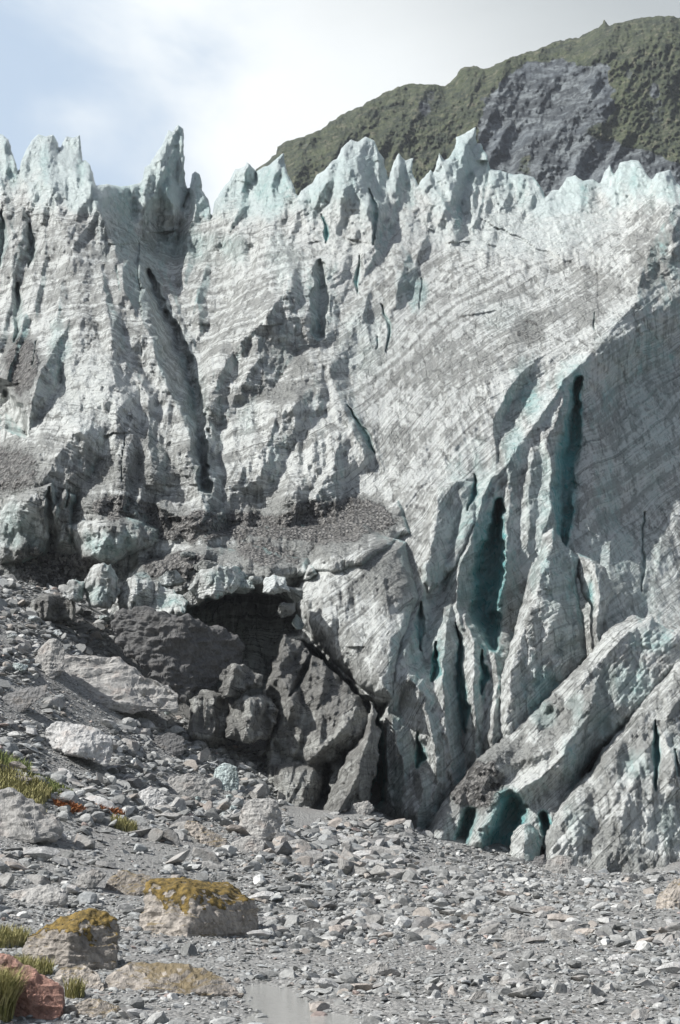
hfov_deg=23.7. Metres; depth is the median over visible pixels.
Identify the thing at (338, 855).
stone
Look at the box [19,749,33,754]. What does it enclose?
stone
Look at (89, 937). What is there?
boulder
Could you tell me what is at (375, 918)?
stone
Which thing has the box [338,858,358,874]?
stone
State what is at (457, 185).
ice pinnacle
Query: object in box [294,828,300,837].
stone
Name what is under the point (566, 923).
stone
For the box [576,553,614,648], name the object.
ice column
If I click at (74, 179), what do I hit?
ice pinnacle
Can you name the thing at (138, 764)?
stone
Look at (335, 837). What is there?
stone
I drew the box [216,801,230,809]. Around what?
stone
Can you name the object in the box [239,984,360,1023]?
water
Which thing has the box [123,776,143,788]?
stone
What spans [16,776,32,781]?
stone
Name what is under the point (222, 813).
ice chunk
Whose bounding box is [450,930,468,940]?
stone
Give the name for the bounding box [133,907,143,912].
stone
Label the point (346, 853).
stone
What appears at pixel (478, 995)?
stone
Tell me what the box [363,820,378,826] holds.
stone
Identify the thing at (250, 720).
ice boulder
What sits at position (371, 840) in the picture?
stone
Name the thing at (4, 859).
stone
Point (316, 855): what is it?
stone
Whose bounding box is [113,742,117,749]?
stone
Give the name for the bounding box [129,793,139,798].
stone
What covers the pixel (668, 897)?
boulder
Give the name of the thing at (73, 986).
grass tuft
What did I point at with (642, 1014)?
stone
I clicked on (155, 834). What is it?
stone
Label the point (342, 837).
stone
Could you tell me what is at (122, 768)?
stone
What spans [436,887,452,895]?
stone
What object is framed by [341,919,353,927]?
stone
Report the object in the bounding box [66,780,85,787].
stone
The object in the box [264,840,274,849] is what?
stone
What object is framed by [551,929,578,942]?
stone
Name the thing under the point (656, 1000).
stone
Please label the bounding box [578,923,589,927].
stone
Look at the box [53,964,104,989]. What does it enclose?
boulder
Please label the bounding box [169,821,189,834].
stone
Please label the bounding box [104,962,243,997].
boulder
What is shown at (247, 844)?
boulder
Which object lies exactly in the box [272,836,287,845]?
stone
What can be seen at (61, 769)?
stone
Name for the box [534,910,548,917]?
stone
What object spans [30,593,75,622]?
boulder
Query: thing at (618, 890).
stone
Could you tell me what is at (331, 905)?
stone
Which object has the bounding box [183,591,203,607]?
ice block
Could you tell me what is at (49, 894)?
boulder
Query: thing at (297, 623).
ice block
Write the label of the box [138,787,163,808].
boulder
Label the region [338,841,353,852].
stone
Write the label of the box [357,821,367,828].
stone
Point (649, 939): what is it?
stone
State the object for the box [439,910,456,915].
stone
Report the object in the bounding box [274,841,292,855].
stone
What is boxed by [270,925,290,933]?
stone
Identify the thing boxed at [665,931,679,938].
stone
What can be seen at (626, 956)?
boulder
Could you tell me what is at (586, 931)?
stone
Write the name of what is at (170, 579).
ice block
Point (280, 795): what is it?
stone
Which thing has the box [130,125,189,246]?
ice pinnacle
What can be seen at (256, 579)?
ice block
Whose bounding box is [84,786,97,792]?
stone
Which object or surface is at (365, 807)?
boulder
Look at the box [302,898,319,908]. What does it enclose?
stone
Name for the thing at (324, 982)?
stone
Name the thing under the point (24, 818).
boulder
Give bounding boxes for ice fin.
[500,528,586,739]
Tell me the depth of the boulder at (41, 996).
33.01 m
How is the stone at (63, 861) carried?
on the ground
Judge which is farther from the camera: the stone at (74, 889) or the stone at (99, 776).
the stone at (99, 776)
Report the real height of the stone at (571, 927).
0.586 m
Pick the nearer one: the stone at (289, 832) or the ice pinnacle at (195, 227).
the stone at (289, 832)
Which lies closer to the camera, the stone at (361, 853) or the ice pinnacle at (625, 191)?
the stone at (361, 853)
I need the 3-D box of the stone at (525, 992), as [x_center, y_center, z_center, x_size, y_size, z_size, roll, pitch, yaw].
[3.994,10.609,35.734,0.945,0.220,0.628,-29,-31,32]
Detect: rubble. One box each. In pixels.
[0,570,679,1023]
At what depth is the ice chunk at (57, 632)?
131.91 m
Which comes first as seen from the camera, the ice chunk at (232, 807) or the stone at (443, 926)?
the stone at (443, 926)
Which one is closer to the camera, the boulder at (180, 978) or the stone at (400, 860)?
the boulder at (180, 978)
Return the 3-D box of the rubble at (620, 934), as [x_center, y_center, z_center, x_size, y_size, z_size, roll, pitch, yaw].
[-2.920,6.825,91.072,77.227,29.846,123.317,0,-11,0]
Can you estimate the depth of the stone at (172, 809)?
98.41 m
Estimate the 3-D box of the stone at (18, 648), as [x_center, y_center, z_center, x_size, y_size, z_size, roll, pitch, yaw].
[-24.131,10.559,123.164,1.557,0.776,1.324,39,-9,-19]
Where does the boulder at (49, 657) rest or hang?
on the ground
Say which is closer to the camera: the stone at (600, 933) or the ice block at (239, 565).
the stone at (600, 933)
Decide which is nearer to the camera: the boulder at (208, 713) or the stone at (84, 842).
the stone at (84, 842)
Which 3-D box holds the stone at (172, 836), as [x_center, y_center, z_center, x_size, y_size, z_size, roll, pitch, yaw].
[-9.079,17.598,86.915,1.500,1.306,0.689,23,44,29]
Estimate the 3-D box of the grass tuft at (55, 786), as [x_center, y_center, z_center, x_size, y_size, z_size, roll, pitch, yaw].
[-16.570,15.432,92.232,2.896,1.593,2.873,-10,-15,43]
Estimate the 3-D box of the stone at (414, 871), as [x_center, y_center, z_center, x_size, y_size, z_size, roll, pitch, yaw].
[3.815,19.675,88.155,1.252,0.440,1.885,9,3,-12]
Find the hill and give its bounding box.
[255,16,679,195]
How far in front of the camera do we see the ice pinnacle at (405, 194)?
236.65 m
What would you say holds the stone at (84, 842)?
on the ground
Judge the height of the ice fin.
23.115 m
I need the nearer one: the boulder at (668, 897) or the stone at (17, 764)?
the boulder at (668, 897)
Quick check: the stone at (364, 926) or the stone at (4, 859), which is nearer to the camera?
the stone at (364, 926)
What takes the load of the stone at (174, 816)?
on the ground
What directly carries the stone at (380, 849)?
on the ground
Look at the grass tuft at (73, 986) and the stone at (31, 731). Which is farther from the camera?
the stone at (31, 731)
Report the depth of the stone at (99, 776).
100.66 m
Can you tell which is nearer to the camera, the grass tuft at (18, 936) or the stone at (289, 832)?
the grass tuft at (18, 936)
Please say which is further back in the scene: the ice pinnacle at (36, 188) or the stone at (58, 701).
the ice pinnacle at (36, 188)
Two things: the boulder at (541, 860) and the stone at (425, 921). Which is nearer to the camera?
the stone at (425, 921)
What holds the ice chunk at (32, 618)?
on the ground
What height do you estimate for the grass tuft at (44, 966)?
0.561 m
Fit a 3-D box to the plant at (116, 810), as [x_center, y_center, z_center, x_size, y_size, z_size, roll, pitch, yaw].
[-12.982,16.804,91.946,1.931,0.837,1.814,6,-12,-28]
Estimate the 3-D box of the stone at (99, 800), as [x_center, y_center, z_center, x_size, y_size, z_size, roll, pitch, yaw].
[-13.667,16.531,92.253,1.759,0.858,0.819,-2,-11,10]
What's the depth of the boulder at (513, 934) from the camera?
56.20 m
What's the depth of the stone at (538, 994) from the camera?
35.60 m
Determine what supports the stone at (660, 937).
on the ground
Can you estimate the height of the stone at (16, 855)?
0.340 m
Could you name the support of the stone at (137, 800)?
on the ground
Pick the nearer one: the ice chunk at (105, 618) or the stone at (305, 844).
the stone at (305, 844)
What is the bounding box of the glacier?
[0,176,679,829]
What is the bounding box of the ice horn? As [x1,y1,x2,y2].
[323,701,381,813]
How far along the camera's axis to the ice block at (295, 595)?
139.26 m
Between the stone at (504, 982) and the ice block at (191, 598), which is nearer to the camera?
the stone at (504, 982)
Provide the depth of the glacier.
176.38 m
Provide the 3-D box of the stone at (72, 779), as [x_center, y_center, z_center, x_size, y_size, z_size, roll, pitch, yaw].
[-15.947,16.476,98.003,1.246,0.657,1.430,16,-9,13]
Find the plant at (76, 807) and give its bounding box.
[50,797,85,814]
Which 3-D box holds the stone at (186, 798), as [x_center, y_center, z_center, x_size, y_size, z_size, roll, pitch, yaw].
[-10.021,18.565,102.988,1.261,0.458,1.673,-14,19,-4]
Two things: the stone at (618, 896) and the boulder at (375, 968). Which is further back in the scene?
the stone at (618, 896)
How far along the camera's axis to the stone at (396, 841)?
109.40 m
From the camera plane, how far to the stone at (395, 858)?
99.48 m
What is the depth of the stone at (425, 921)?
61.92 m
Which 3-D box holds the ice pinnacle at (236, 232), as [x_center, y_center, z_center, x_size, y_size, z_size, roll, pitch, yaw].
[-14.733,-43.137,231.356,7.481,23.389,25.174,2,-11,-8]
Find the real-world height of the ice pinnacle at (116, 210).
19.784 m
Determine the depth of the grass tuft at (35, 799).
87.35 m
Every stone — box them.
[0,857,19,863]
[0,873,14,888]
[2,853,13,858]
[3,720,19,729]
[3,851,18,858]
[4,861,29,870]
[9,761,27,771]
[13,643,26,655]
[15,636,30,647]
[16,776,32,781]
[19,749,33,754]
[21,846,59,860]
[26,727,36,734]
[27,874,50,884]
[28,668,36,674]
[44,696,64,708]
[51,857,70,866]
[57,768,71,774]
[60,831,67,840]
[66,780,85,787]
[66,884,79,893]
[67,778,85,785]
[74,833,94,848]
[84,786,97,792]
[85,795,114,808]
[86,807,103,812]
[87,780,101,786]
[95,860,115,868]
[96,772,108,783]
[101,719,118,728]
[105,798,117,804]
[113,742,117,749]
[115,764,126,773]
[116,903,134,910]
[118,1008,144,1017]
[119,1007,137,1019]
[121,738,137,753]
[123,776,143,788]
[127,828,151,836]
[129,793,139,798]
[132,798,141,803]
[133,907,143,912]
[134,758,145,769]
[139,728,150,735]
[143,828,164,841]
[144,773,155,780]
[154,813,182,819]
[157,804,175,811]
[161,829,179,845]
[165,849,189,863]
[167,718,177,726]
[168,816,192,825]
[169,797,186,809]
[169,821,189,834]
[173,829,187,840]
[181,796,190,800]
[185,802,193,809]
[192,846,218,861]
[196,861,222,869]
[197,747,210,761]
[203,800,212,810]
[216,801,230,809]
[225,824,248,834]
[229,811,240,821]
[245,784,266,798]
[246,791,257,798]
[247,929,270,939]
[248,891,273,901]
[249,889,258,894]
[262,916,285,923]
[263,848,277,854]
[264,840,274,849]
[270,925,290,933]
[272,832,295,840]
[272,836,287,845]
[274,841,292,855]
[276,792,284,799]
[276,855,292,861]
[278,839,311,849]
[286,830,296,836]
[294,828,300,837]
[294,843,306,853]
[299,850,323,863]
[299,920,319,929]
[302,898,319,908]
[309,1001,329,1011]
[312,978,338,987]
[319,826,335,831]
[319,902,336,908]
[327,817,342,826]
[328,918,342,924]
[329,835,337,843]
[329,925,347,933]
[332,851,347,859]
[337,834,351,842]
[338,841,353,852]
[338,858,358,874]
[339,916,353,923]
[341,846,359,859]
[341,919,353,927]
[347,835,369,842]
[351,865,369,875]
[351,983,372,990]
[353,850,371,857]
[354,862,366,865]
[355,922,368,930]
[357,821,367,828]
[360,842,369,847]
[360,914,383,924]
[361,893,375,904]
[361,908,383,917]
[362,849,379,855]
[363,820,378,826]
[364,836,373,845]
[366,923,383,929]
[369,845,395,855]
[369,860,381,864]
[369,864,386,876]
[372,835,390,841]
[373,982,383,989]
[375,839,384,846]
[375,895,385,902]
[378,932,393,937]
[378,969,400,976]
[379,868,405,879]
[385,818,405,826]
[386,833,399,837]
[390,845,405,854]
[391,838,400,845]
[392,857,404,864]
[393,857,411,862]
[403,828,415,834]
[406,868,419,875]
[411,916,433,928]
[414,928,423,933]
[418,929,439,941]
[424,983,441,991]
[433,923,452,929]
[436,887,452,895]
[436,982,444,988]
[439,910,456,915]
[447,985,458,996]
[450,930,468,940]
[457,977,467,983]
[468,991,486,1000]
[476,922,499,934]
[479,920,501,927]
[481,1007,490,1015]
[485,951,506,958]
[496,890,518,896]
[499,978,527,985]
[506,980,522,986]
[507,986,536,997]
[508,905,532,914]
[522,936,546,942]
[529,991,545,998]
[532,906,555,912]
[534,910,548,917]
[546,921,561,928]
[547,913,573,920]
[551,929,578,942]
[557,921,577,928]
[567,924,582,930]
[570,975,588,980]
[571,934,587,942]
[574,928,594,934]
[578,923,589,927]
[588,985,605,996]
[589,968,605,975]
[591,996,607,1004]
[595,931,608,936]
[602,921,619,926]
[602,982,614,990]
[612,887,625,893]
[614,900,630,908]
[615,894,629,899]
[631,1008,648,1020]
[634,980,654,987]
[637,937,653,942]
[648,928,658,935]
[649,997,664,1003]
[652,940,663,944]
[654,933,674,940]
[655,961,679,973]
[658,927,669,932]
[662,934,673,946]
[664,919,674,924]
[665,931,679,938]
[665,981,679,988]
[666,922,679,930]
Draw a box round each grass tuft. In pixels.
[0,749,32,770]
[0,760,52,801]
[0,781,44,804]
[0,922,33,947]
[0,963,34,1022]
[3,952,54,974]
[26,771,72,794]
[62,976,88,997]
[110,814,138,831]
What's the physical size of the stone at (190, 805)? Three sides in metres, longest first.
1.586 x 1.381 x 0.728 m
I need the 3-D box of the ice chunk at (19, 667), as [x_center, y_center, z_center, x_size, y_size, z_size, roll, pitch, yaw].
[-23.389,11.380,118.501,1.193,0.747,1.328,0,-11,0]
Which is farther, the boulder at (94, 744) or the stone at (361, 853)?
the boulder at (94, 744)
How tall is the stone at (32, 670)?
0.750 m
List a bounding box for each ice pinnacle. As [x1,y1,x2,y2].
[0,134,22,219]
[17,134,59,214]
[55,135,94,208]
[88,181,143,245]
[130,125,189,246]
[179,172,211,245]
[210,163,265,258]
[255,153,297,235]
[287,137,395,253]
[387,154,423,226]
[423,127,491,222]
[480,169,548,220]
[547,175,598,218]
[594,160,652,223]
[650,170,679,222]
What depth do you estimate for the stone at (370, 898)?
73.51 m
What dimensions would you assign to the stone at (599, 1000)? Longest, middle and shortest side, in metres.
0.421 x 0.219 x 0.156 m
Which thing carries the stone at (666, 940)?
on the ground
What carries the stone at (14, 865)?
on the ground
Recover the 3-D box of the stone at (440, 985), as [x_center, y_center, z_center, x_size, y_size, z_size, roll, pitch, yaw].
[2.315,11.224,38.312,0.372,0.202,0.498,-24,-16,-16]
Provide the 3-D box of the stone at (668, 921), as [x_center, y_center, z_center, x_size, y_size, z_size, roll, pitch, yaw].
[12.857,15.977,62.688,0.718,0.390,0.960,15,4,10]
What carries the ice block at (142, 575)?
on the glacier
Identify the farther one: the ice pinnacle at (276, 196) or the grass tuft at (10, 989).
the ice pinnacle at (276, 196)
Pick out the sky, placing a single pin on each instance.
(241, 79)
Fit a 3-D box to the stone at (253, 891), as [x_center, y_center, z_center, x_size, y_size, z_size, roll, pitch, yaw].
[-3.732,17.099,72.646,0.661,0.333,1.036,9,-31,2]
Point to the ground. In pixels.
(304, 816)
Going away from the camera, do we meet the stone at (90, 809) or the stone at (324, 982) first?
the stone at (324, 982)
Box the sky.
[0,0,679,214]
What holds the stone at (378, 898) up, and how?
on the ground
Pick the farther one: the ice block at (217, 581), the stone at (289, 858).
the ice block at (217, 581)
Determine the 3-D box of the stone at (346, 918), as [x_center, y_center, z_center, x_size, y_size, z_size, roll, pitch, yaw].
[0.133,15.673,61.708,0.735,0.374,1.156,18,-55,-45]
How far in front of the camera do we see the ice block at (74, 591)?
138.22 m
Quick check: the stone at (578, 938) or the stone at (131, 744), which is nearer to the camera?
the stone at (578, 938)
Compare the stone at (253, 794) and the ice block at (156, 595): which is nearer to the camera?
the stone at (253, 794)
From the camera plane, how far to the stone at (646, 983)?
38.78 m
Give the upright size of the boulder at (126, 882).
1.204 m
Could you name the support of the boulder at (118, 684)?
on the ground
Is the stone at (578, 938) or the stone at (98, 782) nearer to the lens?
the stone at (578, 938)
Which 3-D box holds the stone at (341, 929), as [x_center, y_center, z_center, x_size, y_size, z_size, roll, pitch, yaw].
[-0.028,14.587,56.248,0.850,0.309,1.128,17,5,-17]
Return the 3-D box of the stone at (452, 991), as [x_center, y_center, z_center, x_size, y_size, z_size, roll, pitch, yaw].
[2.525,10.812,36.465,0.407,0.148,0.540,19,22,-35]
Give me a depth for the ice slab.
124.57 m
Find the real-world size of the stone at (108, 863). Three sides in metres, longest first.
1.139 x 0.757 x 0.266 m
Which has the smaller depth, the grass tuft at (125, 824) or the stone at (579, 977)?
the stone at (579, 977)
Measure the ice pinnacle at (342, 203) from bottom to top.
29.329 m
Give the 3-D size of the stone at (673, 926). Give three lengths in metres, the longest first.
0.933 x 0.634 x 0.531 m
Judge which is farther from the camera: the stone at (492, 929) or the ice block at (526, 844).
the ice block at (526, 844)
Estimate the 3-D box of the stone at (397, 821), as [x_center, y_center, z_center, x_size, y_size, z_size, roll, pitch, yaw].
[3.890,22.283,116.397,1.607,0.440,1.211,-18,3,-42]
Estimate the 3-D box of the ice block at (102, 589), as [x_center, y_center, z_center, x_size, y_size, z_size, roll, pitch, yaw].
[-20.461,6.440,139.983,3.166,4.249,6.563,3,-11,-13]
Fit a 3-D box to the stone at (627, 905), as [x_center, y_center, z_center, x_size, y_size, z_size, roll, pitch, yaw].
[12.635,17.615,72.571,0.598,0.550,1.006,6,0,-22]
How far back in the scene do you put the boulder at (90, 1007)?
33.16 m
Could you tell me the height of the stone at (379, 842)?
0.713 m
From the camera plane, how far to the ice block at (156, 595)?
138.45 m
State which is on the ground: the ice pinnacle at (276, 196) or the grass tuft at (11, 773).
the grass tuft at (11, 773)
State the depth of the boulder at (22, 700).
107.71 m
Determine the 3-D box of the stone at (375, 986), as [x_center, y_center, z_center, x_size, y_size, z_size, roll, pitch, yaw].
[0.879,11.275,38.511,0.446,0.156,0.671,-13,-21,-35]
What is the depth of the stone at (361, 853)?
97.23 m
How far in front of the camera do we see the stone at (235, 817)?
102.03 m
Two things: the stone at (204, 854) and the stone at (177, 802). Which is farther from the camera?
the stone at (177, 802)
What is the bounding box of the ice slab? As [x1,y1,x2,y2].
[544,661,679,872]
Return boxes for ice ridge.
[427,615,679,851]
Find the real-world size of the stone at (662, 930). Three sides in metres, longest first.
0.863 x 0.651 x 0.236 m
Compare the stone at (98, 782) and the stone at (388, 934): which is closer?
the stone at (388, 934)
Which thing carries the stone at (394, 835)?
on the ground
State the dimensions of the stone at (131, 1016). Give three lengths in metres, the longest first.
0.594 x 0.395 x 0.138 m
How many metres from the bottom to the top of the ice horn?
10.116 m
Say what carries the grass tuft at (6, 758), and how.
on the ground
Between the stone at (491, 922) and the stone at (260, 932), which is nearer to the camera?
the stone at (260, 932)
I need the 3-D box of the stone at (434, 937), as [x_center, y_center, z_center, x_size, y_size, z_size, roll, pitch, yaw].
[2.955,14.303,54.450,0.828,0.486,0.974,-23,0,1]
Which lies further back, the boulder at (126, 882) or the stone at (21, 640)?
the stone at (21, 640)
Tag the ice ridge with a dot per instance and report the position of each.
(533, 766)
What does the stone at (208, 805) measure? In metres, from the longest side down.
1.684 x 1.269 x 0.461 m
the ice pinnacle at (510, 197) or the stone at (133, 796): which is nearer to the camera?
the stone at (133, 796)
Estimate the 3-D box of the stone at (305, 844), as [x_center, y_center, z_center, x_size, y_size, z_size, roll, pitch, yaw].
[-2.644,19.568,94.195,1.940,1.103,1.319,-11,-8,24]
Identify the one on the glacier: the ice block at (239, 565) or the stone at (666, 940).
the ice block at (239, 565)
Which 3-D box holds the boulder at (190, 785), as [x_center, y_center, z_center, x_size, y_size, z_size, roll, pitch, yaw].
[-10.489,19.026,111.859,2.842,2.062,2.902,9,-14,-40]
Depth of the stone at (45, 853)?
71.82 m
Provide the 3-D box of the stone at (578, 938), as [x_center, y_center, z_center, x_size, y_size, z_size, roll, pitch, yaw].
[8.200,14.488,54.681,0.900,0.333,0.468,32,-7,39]
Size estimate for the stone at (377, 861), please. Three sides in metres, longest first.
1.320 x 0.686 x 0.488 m
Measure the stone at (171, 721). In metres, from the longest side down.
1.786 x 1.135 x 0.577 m
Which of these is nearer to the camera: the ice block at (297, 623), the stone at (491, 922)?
the stone at (491, 922)
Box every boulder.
[0,787,63,842]
[0,953,64,1019]
[2,684,47,712]
[9,884,68,906]
[22,908,119,969]
[35,638,64,678]
[45,721,112,765]
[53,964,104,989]
[63,998,120,1017]
[64,654,178,713]
[75,869,105,888]
[104,870,152,895]
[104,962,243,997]
[111,606,244,702]
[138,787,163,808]
[139,877,259,937]
[154,733,183,756]
[167,773,211,800]
[184,821,227,847]
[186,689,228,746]
[219,663,262,697]
[225,692,278,744]
[231,836,264,853]
[239,798,282,840]
[349,801,373,814]
[363,962,391,975]
[501,928,531,940]
[533,855,546,866]
[545,855,571,873]
[607,953,633,959]
[656,879,679,908]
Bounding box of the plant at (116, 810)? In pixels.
[94,803,125,814]
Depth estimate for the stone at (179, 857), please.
79.63 m
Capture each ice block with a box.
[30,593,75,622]
[62,578,84,602]
[84,563,119,608]
[117,575,187,614]
[134,572,151,579]
[159,570,184,587]
[180,551,195,557]
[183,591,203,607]
[188,564,248,599]
[193,560,217,570]
[214,763,238,790]
[223,562,242,570]
[235,578,254,593]
[248,576,262,584]
[262,575,289,594]
[277,602,295,617]
[287,587,302,603]
[292,614,303,629]
[509,823,541,861]
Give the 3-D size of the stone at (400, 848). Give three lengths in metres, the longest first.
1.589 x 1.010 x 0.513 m
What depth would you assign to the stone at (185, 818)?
92.55 m
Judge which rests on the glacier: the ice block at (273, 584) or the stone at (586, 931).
the ice block at (273, 584)
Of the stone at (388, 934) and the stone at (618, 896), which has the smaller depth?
the stone at (388, 934)
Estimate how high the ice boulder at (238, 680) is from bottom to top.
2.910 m
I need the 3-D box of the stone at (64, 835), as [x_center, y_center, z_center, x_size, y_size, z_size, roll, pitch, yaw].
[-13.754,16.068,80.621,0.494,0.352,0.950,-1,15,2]
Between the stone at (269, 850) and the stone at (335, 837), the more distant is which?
the stone at (335, 837)
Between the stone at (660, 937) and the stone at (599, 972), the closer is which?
the stone at (599, 972)
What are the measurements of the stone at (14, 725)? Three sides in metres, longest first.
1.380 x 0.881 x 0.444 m
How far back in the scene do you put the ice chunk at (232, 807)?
110.33 m
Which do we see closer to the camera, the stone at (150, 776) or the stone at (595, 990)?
the stone at (595, 990)
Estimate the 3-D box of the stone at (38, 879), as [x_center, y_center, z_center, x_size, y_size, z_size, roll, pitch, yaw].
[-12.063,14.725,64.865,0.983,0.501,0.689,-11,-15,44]
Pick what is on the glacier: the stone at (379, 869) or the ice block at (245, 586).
the ice block at (245, 586)
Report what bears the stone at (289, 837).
on the ground
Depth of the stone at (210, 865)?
79.86 m
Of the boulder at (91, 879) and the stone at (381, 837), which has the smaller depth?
the boulder at (91, 879)
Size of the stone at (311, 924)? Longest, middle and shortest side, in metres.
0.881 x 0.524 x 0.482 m
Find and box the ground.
[0,582,679,1023]
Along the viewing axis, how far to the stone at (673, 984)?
38.46 m
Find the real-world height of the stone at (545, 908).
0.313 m
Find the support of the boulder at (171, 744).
on the ground
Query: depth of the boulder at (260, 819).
97.11 m
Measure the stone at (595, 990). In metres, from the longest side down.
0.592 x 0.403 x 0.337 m
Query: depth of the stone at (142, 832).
86.82 m
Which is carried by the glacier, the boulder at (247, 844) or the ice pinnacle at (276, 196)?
the ice pinnacle at (276, 196)
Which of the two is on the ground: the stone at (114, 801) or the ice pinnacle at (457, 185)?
the stone at (114, 801)
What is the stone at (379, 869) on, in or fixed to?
on the ground
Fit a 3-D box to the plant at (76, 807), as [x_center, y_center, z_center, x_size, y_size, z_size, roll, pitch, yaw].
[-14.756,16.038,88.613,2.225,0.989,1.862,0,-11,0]
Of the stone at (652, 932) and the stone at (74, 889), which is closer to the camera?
the stone at (652, 932)
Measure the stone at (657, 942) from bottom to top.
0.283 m
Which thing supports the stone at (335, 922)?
on the ground
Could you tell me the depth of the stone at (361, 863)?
88.45 m
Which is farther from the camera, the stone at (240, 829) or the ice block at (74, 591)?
the ice block at (74, 591)
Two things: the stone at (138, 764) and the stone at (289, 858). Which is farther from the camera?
the stone at (138, 764)
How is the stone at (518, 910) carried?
on the ground
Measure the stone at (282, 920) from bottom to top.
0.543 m
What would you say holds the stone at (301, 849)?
on the ground
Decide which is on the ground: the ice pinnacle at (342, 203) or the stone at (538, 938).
the stone at (538, 938)
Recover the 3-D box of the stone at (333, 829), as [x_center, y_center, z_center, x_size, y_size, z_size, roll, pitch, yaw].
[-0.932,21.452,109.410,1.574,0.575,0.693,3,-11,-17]
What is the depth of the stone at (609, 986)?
37.99 m
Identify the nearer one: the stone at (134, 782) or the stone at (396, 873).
the stone at (396, 873)
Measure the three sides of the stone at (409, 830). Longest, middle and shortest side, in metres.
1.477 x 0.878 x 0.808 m
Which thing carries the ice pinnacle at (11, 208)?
on the glacier
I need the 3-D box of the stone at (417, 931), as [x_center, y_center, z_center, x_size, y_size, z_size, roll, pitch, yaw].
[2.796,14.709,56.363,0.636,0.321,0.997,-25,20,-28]
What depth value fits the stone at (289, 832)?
100.53 m
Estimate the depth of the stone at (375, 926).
59.29 m
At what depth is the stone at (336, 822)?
111.64 m
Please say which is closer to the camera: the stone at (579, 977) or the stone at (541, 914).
the stone at (579, 977)
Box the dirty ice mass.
[263,634,378,808]
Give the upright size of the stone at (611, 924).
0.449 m
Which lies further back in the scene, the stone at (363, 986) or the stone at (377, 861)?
the stone at (377, 861)
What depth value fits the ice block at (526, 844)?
122.41 m
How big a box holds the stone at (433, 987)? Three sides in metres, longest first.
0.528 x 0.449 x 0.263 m
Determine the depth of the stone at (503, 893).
77.88 m
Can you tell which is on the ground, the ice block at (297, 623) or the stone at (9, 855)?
the stone at (9, 855)
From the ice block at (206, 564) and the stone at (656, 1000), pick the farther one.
the ice block at (206, 564)
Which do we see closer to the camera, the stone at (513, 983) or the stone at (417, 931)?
the stone at (513, 983)
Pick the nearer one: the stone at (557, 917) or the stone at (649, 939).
the stone at (649, 939)
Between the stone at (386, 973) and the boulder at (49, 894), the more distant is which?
the boulder at (49, 894)
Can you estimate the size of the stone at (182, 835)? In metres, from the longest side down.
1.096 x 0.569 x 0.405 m
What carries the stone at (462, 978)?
on the ground
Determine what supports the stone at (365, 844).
on the ground
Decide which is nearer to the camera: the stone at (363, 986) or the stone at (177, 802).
the stone at (363, 986)
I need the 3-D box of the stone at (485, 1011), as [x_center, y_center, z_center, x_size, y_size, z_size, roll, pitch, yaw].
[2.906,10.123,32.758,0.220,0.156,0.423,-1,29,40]
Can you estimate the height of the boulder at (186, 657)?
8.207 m
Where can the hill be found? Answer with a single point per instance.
(593, 104)
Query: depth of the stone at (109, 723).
118.58 m
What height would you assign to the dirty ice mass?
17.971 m
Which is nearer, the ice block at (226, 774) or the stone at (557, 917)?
the stone at (557, 917)
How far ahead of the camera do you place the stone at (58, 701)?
113.75 m
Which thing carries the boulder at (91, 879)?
on the ground
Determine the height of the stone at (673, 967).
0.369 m
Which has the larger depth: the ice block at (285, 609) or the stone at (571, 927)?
the ice block at (285, 609)
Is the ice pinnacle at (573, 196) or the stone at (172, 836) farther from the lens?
the ice pinnacle at (573, 196)
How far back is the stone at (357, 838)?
106.97 m
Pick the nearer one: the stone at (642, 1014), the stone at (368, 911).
the stone at (642, 1014)
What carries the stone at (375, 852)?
on the ground
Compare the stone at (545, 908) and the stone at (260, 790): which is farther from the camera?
the stone at (260, 790)
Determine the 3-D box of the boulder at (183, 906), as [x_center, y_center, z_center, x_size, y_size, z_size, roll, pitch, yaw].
[-4.780,13.786,56.005,3.991,2.336,5.192,0,-11,0]
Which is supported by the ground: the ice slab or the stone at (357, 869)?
the stone at (357, 869)
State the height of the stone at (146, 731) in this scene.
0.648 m
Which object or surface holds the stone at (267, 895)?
on the ground
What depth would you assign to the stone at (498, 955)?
48.43 m
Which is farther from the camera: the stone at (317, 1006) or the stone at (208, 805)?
the stone at (208, 805)
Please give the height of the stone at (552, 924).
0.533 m
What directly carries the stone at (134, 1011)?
on the ground
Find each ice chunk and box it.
[7,633,17,638]
[12,663,27,671]
[27,616,36,620]
[51,629,61,635]
[99,615,110,621]
[219,811,228,816]
[229,805,236,809]
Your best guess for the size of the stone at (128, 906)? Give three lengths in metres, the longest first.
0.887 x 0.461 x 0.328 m
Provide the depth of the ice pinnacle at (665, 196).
235.78 m
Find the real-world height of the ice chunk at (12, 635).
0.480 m
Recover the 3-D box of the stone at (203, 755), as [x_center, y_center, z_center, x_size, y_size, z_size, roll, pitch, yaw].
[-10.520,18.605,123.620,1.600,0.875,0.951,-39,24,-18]
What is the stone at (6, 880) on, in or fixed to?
on the ground
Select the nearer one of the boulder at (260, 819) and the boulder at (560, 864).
the boulder at (260, 819)
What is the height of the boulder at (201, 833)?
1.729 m
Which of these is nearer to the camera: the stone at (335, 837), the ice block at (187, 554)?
the stone at (335, 837)

